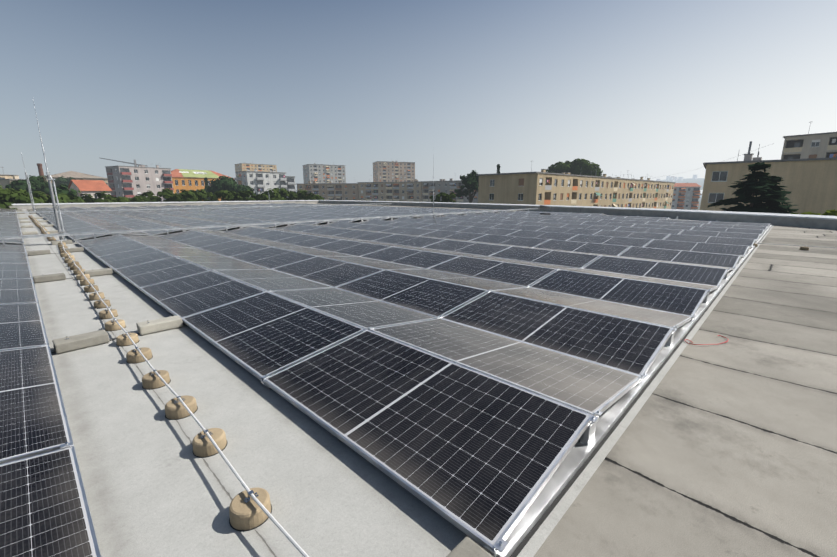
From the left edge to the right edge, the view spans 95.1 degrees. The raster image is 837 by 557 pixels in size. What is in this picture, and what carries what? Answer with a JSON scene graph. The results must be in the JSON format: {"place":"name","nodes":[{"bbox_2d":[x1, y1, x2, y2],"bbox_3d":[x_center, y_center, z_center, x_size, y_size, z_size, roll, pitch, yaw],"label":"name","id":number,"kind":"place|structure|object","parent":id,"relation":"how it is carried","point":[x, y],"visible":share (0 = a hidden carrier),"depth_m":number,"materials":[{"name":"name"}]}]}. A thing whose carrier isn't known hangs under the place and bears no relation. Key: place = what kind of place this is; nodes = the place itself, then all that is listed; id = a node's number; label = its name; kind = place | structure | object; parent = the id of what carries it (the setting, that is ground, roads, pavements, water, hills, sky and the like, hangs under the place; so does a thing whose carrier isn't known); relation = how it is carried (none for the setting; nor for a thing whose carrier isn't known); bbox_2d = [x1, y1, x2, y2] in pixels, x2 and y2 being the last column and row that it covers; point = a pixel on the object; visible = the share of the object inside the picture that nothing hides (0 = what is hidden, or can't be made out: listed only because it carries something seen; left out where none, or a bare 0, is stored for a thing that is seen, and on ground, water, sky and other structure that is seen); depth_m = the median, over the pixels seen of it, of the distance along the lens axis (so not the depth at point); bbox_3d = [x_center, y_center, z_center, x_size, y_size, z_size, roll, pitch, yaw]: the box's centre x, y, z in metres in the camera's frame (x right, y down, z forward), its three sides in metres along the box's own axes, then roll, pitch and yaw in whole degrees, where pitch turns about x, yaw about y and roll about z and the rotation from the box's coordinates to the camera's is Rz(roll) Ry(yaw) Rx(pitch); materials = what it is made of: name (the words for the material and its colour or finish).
{"place":"outdoors","nodes":[
{"label":"outdoors","id":0,"kind":"place"},
{"bbox_2d":[0,167,31,197],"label":"building","id":1,"kind":"structure","parent":0,"point":[4,182],"depth_m":84.80,"materials":[{"name":"white concrete"}]},
{"bbox_2d":[45,171,108,185],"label":"old hall hip roof","id":2,"kind":"structure","parent":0,"point":[77,175],"depth_m":172.59,"materials":[{"name":"brown tile"}]},
{"bbox_2d":[67,180,111,201],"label":"house","id":3,"kind":"structure","parent":0,"point":[91,187],"depth_m":93.50,"materials":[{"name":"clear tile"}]},
{"bbox_2d":[285,176,295,197],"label":"apartment building","id":4,"kind":"structure","parent":0,"point":[290,183],"depth_m":168.55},
{"bbox_2d":[0,0,836,193],"label":"sky","id":5,"kind":"structure","parent":0,"point":[653,89],"materials":[{"name":"blue"}]},
{"bbox_2d":[16,203,836,556],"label":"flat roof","id":6,"kind":"structure","parent":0,"point":[726,449],"depth_m":2.35,"materials":[{"name":"grey concrete"}]},
{"bbox_2d":[0,209,773,556],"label":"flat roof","id":7,"kind":"structure","parent":6,"relation":"on","point":[154,485],"depth_m":2.20,"materials":[{"name":"grey concrete"}]},
{"bbox_2d":[21,153,36,212],"bbox_3d":[-31.156,-7.584,30.535,0.450,4.627,0.450,12,17,43],"label":"lightning mast","id":8,"kind":"object","parent":7,"relation":"on","point":[29,189],"visible":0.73,"depth_m":30.64,"materials":[{"name":"metal"}]},
{"bbox_2d":[28,215,55,240],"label":"conductor pucks","id":9,"kind":"object","parent":7,"relation":"on","point":[41,228],"visible":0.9,"depth_m":15.93,"materials":[{"name":"concrete"}]},
{"bbox_2d":[15,210,74,448],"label":"clamps","id":10,"kind":"object","parent":7,"relation":"on","point":[66,444],"visible":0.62,"depth_m":2.18,"materials":[{"name":"metal"}]},
{"bbox_2d":[0,208,100,556],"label":"solar panels","id":11,"kind":"object","parent":10,"relation":"on","point":[44,510],"visible":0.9,"depth_m":2.19,"materials":[{"name":"glass"}]},
{"bbox_2d":[33,101,72,244],"bbox_3d":[-10.860,-3.079,11.222,0.450,4.136,0.450,12,17,43],"label":"lightning mast","id":12,"kind":"object","parent":7,"relation":"on","point":[54,206],"visible":1,"depth_m":11.41,"materials":[{"name":"metal"}]},
{"bbox_2d":[58,241,271,531],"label":"conductor support blocks","id":13,"kind":"structure","parent":7,"relation":"on","point":[246,512],"depth_m":2.59,"materials":[{"name":"concrete"}]},
{"bbox_2d":[61,242,308,556],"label":"lightning conductor cable","id":14,"kind":"object","parent":13,"relation":"on","point":[278,525],"visible":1,"depth_m":2.05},
{"bbox_2d":[16,209,492,556],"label":"concrete ballast blocks","id":15,"kind":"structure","parent":7,"relation":"on","point":[466,547],"depth_m":4.09,"materials":[{"name":"concrete"}]},
{"bbox_2d":[0,203,537,243],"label":"solar panels","id":16,"kind":"object","parent":7,"relation":"on","point":[94,233],"visible":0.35,"depth_m":16.77,"materials":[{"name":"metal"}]},
{"bbox_2d":[40,204,771,556],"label":"mounting frame","id":17,"kind":"object","parent":7,"relation":"on","point":[598,432],"visible":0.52,"depth_m":2.29,"materials":[{"name":"metal"}]},
{"bbox_2d":[34,203,769,551],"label":"array panels","id":18,"kind":"object","parent":17,"relation":"on","point":[472,409],"visible":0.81,"depth_m":4.45,"materials":[{"name":"glass"}]},
{"bbox_2d":[433,155,433,215],"bbox_3d":[0.894,-5.714,23.092,0.450,4.177,0.450,12,17,43],"label":"lightning mast","id":19,"kind":"object","parent":7,"relation":"on","point":[433,189],"visible":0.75,"depth_m":23.15,"materials":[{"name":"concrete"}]},
{"bbox_2d":[684,335,728,344],"bbox_3d":[2.981,0.638,3.920,0.528,0.018,0.177,-4,13,-16],"label":"cable","id":20,"kind":"object","parent":6,"relation":"on","point":[707,344],"visible":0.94,"depth_m":3.85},
{"bbox_2d":[753,244,808,249],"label":"conductor pucks","id":21,"kind":"object","parent":6,"relation":"on","point":[801,248],"visible":0.69,"depth_m":10.35,"materials":[{"name":"concrete"}]},
{"bbox_2d":[656,175,704,189],"bbox_3d":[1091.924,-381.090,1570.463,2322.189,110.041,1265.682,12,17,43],"label":"city skyline","id":22,"kind":"structure","parent":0,"point":[698,181],"depth_m":1683.92},
{"bbox_2d":[697,195,701,209],"bbox_3d":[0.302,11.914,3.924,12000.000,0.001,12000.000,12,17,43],"label":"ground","id":23,"kind":"structure","parent":0,"point":[699,200],"depth_m":587.31,"materials":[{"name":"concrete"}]},
{"bbox_2d":[0,174,12,178],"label":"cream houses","id":24,"kind":"structure","parent":23,"relation":"on","point":[6,176],"depth_m":108.47,"materials":[{"name":"beige paint"}]},
{"bbox_2d":[0,188,29,208],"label":"tree","id":25,"kind":"object","parent":23,"relation":"on","point":[7,194],"visible":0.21,"depth_m":38.60,"materials":[{"name":"green plant"}]},
{"bbox_2d":[1,190,45,203],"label":"tree","id":26,"kind":"object","parent":23,"relation":"on","point":[20,199],"visible":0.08,"depth_m":39.58,"materials":[{"name":"green plant"}]},
{"bbox_2d":[5,178,47,193],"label":"pine tree","id":27,"kind":"object","parent":23,"relation":"on","point":[18,185],"visible":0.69,"depth_m":71.94,"materials":[{"name":"green plant"}]},
{"bbox_2d":[19,175,54,195],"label":"pine tree","id":28,"kind":"object","parent":23,"relation":"on","point":[44,190],"visible":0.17,"depth_m":77.57,"materials":[{"name":"green plant"}]},
{"bbox_2d":[37,163,43,177],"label":"brick chimney","id":29,"kind":"object","parent":23,"relation":"on","point":[40,170],"visible":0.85,"depth_m":113.48,"materials":[{"name":"brick"}]},
{"bbox_2d":[31,190,68,202],"bbox_3d":[-45.727,-4.301,47.490,6.643,12.942,7.152,5,13,20],"label":"tree","id":30,"kind":"object","parent":23,"relation":"on","point":[45,197],"visible":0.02,"depth_m":46.55,"materials":[{"name":"green plant"}]},
{"bbox_2d":[52,176,75,193],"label":"tree","id":31,"kind":"object","parent":23,"relation":"on","point":[62,180],"visible":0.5,"depth_m":143.66,"materials":[{"name":"green plant"}]},
{"bbox_2d":[49,184,81,202],"bbox_3d":[-54.309,-7.339,58.812,8.232,14.043,10.202,-2,13,-9],"label":"tree","id":32,"kind":"object","parent":23,"relation":"on","point":[61,188],"visible":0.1,"depth_m":57.52,"materials":[{"name":"green plant"}]},
{"bbox_2d":[57,193,113,202],"bbox_3d":[-45.369,-5.239,52.276,7.757,12.719,9.191,-2,13,-7],"label":"tree","id":33,"kind":"object","parent":23,"relation":"on","point":[69,199],"visible":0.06,"depth_m":50.97,"materials":[{"name":"green plant"}]},
{"bbox_2d":[80,191,117,202],"bbox_3d":[-46.484,-6.456,57.368,7.638,12.916,6.017,5,13,21],"label":"tree","id":34,"kind":"object","parent":23,"relation":"on","point":[99,199],"visible":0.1,"depth_m":55.78,"materials":[{"name":"green plant"}]},
{"bbox_2d":[111,196,130,201],"bbox_3d":[-43.797,-6.130,57.621,6.216,12.189,6.048,-4,13,-19],"label":"bush","id":35,"kind":"object","parent":23,"relation":"on","point":[122,199],"visible":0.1,"depth_m":55.15,"materials":[{"name":"green plant"}]},
{"bbox_2d":[101,158,147,166],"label":"tower crane","id":36,"kind":"object","parent":23,"relation":"on","point":[134,163],"visible":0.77,"depth_m":179.32,"materials":[{"name":"metal"}]},
{"bbox_2d":[129,196,146,201],"bbox_3d":[-42.364,-6.673,60.026,7.298,12.192,5.899,7,14,29],"label":"bush","id":37,"kind":"object","parent":23,"relation":"on","point":[136,199],"visible":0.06,"depth_m":58.21,"materials":[{"name":"green plant"}]},
{"bbox_2d":[106,162,173,201],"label":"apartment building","id":38,"kind":"structure","parent":23,"relation":"on","point":[129,181],"depth_m":154.05,"materials":[{"name":"grey paint"}]},
{"bbox_2d":[136,188,178,201],"bbox_3d":[-42.840,-8.350,64.467,5.386,13.579,7.512,12,17,43],"label":"tree","id":39,"kind":"object","parent":23,"relation":"on","point":[166,193],"visible":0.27,"depth_m":62.50,"materials":[{"name":"green plant"}]},
{"bbox_2d":[171,190,199,201],"bbox_3d":[-38.527,-8.283,65.137,7.766,13.160,6.466,5,13,22],"label":"tree","id":40,"kind":"object","parent":23,"relation":"on","point":[188,195],"visible":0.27,"depth_m":62.88,"materials":[{"name":"green plant"}]},
{"bbox_2d":[180,189,218,200],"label":"tree","id":41,"kind":"object","parent":23,"relation":"on","point":[202,195],"visible":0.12,"depth_m":67.50,"materials":[{"name":"green plant"}]},
{"bbox_2d":[171,169,233,200],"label":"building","id":42,"kind":"structure","parent":23,"relation":"on","point":[180,181],"depth_m":174.41,"materials":[{"name":"paint"}]},
{"bbox_2d":[179,169,218,177],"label":"roof","id":43,"kind":"structure","parent":42,"relation":"on","point":[198,173],"depth_m":179.81,"materials":[{"name":"green"}]},
{"bbox_2d":[204,177,210,199],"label":"cypress","id":44,"kind":"object","parent":23,"relation":"on","point":[206,183],"visible":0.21,"depth_m":128.02,"materials":[{"name":"green plant"}]},
{"bbox_2d":[210,190,242,200],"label":"tree","id":45,"kind":"object","parent":23,"relation":"on","point":[224,194],"visible":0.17,"depth_m":67.29,"materials":[{"name":"green plant"}]},
{"bbox_2d":[206,175,255,197],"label":"tree","id":46,"kind":"object","parent":23,"relation":"on","point":[223,183],"visible":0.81,"depth_m":102.00,"materials":[{"name":"green plant"}]},
{"bbox_2d":[221,190,254,200],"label":"tree","id":47,"kind":"object","parent":23,"relation":"on","point":[247,194],"visible":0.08,"depth_m":70.01,"materials":[{"name":"green plant"}]},
{"bbox_2d":[234,161,276,181],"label":"ochre tower","id":48,"kind":"structure","parent":23,"relation":"on","point":[244,166],"depth_m":347.96,"materials":[{"name":"beige paint"}]},
{"bbox_2d":[243,194,268,200],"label":"tree","id":49,"kind":"object","parent":23,"relation":"on","point":[259,197],"visible":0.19,"depth_m":69.96,"materials":[{"name":"green plant"}]},
{"bbox_2d":[234,165,287,197],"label":"white apartment","id":50,"kind":"structure","parent":23,"relation":"on","point":[258,182],"depth_m":160.40,"materials":[{"name":"white paint"}]},
{"bbox_2d":[255,188,289,200],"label":"tree","id":51,"kind":"object","parent":23,"relation":"on","point":[276,193],"visible":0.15,"depth_m":76.00,"materials":[{"name":"green plant"}]},
{"bbox_2d":[269,189,307,200],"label":"tree","id":52,"kind":"object","parent":23,"relation":"on","point":[298,195],"visible":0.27,"depth_m":78.48,"materials":[{"name":"green plant"}]},
{"bbox_2d":[303,193,323,199],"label":"tree","id":53,"kind":"object","parent":23,"relation":"on","point":[310,196],"visible":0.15,"depth_m":78.36,"materials":[{"name":"green plant"}]},
{"bbox_2d":[302,163,345,182],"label":"grey tower","id":54,"kind":"structure","parent":23,"relation":"on","point":[319,173],"depth_m":315.05,"materials":[{"name":"grey paint"}]},
{"bbox_2d":[297,181,358,200],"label":"apartment row","id":55,"kind":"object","parent":23,"relation":"on","point":[337,191],"visible":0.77,"depth_m":197.69,"materials":[{"name":"grey concrete"}]},
{"bbox_2d":[357,175,422,201],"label":"apartment row","id":56,"kind":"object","parent":23,"relation":"on","point":[396,190],"visible":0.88,"depth_m":189.57,"materials":[{"name":"grey concrete"}]},
{"bbox_2d":[373,159,414,181],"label":"peach tower","id":57,"kind":"structure","parent":23,"relation":"on","point":[387,171],"depth_m":332.30,"materials":[{"name":"beige paint"}]},
{"bbox_2d":[5,200,836,229],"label":"roof parapet","id":58,"kind":"structure","parent":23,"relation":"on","point":[813,221],"depth_m":29.56,"materials":[{"name":"grey concrete"}]},
{"bbox_2d":[540,205,550,209],"bbox_3d":[8.732,-4.885,26.408,0.699,0.386,1.291,4,13,18],"label":"parapet cover plate","id":59,"kind":"object","parent":58,"relation":"on","point":[545,207],"visible":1,"depth_m":26.28,"materials":[{"name":"grey metal"}]},
{"bbox_2d":[429,192,455,202],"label":"tree row","id":60,"kind":"object","parent":23,"relation":"on","point":[446,197],"visible":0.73,"depth_m":69.80,"materials":[{"name":"green plant"}]},
{"bbox_2d":[422,178,477,202],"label":"apartment row","id":61,"kind":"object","parent":23,"relation":"on","point":[444,186],"visible":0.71,"depth_m":176.30,"materials":[{"name":"grey concrete"}]},
{"bbox_2d":[454,170,478,202],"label":"tree","id":62,"kind":"object","parent":23,"relation":"on","point":[470,182],"visible":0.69,"depth_m":95.14,"materials":[{"name":"green plant"}]},
{"bbox_2d":[546,161,570,173],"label":"tree","id":63,"kind":"object","parent":23,"relation":"on","point":[558,167],"visible":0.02,"depth_m":134.95,"materials":[{"name":"green plant"}]},
{"bbox_2d":[476,168,675,208],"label":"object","id":64,"kind":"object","parent":23,"relation":"on","point":[543,187],"visible":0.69,"depth_m":87.21,"materials":[{"name":"beige paint"}]},
{"bbox_2d":[561,158,602,176],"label":"tree","id":65,"kind":"object","parent":23,"relation":"on","point":[578,166],"visible":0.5,"depth_m":132.04,"materials":[{"name":"green plant"}]},
{"bbox_2d":[671,183,701,209],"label":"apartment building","id":66,"kind":"structure","parent":23,"relation":"on","point":[686,196],"depth_m":209.30,"materials":[{"name":"paint"}]},
{"bbox_2d":[707,162,798,213],"bbox_3d":[29.454,-2.490,34.129,10.549,15.216,10.853,12,17,43],"label":"conifer tree","id":67,"kind":"object","parent":23,"relation":"on","point":[766,188],"visible":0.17,"depth_m":32.71,"materials":[{"name":"green plant"}]},
{"bbox_2d":[700,153,836,214],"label":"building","id":68,"kind":"structure","parent":23,"relation":"on","point":[810,184],"depth_m":48.19,"materials":[{"name":"beige paint"}]},
{"bbox_2d":[744,141,761,160],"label":"block chimneys","id":69,"kind":"object","parent":68,"relation":"on","point":[748,157],"visible":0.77,"depth_m":52.11,"materials":[{"name":"concrete"}]},
{"bbox_2d":[781,122,836,159],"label":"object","id":70,"kind":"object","parent":23,"relation":"on","point":[815,145],"visible":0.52,"depth_m":81.51,"materials":[{"name":"beige paint"}]},
{"bbox_2d":[791,209,836,215],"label":"yellow bush","id":71,"kind":"object","parent":23,"relation":"on","point":[830,213],"visible":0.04,"depth_m":21.40,"materials":[{"name":"green plant"}]}
]}

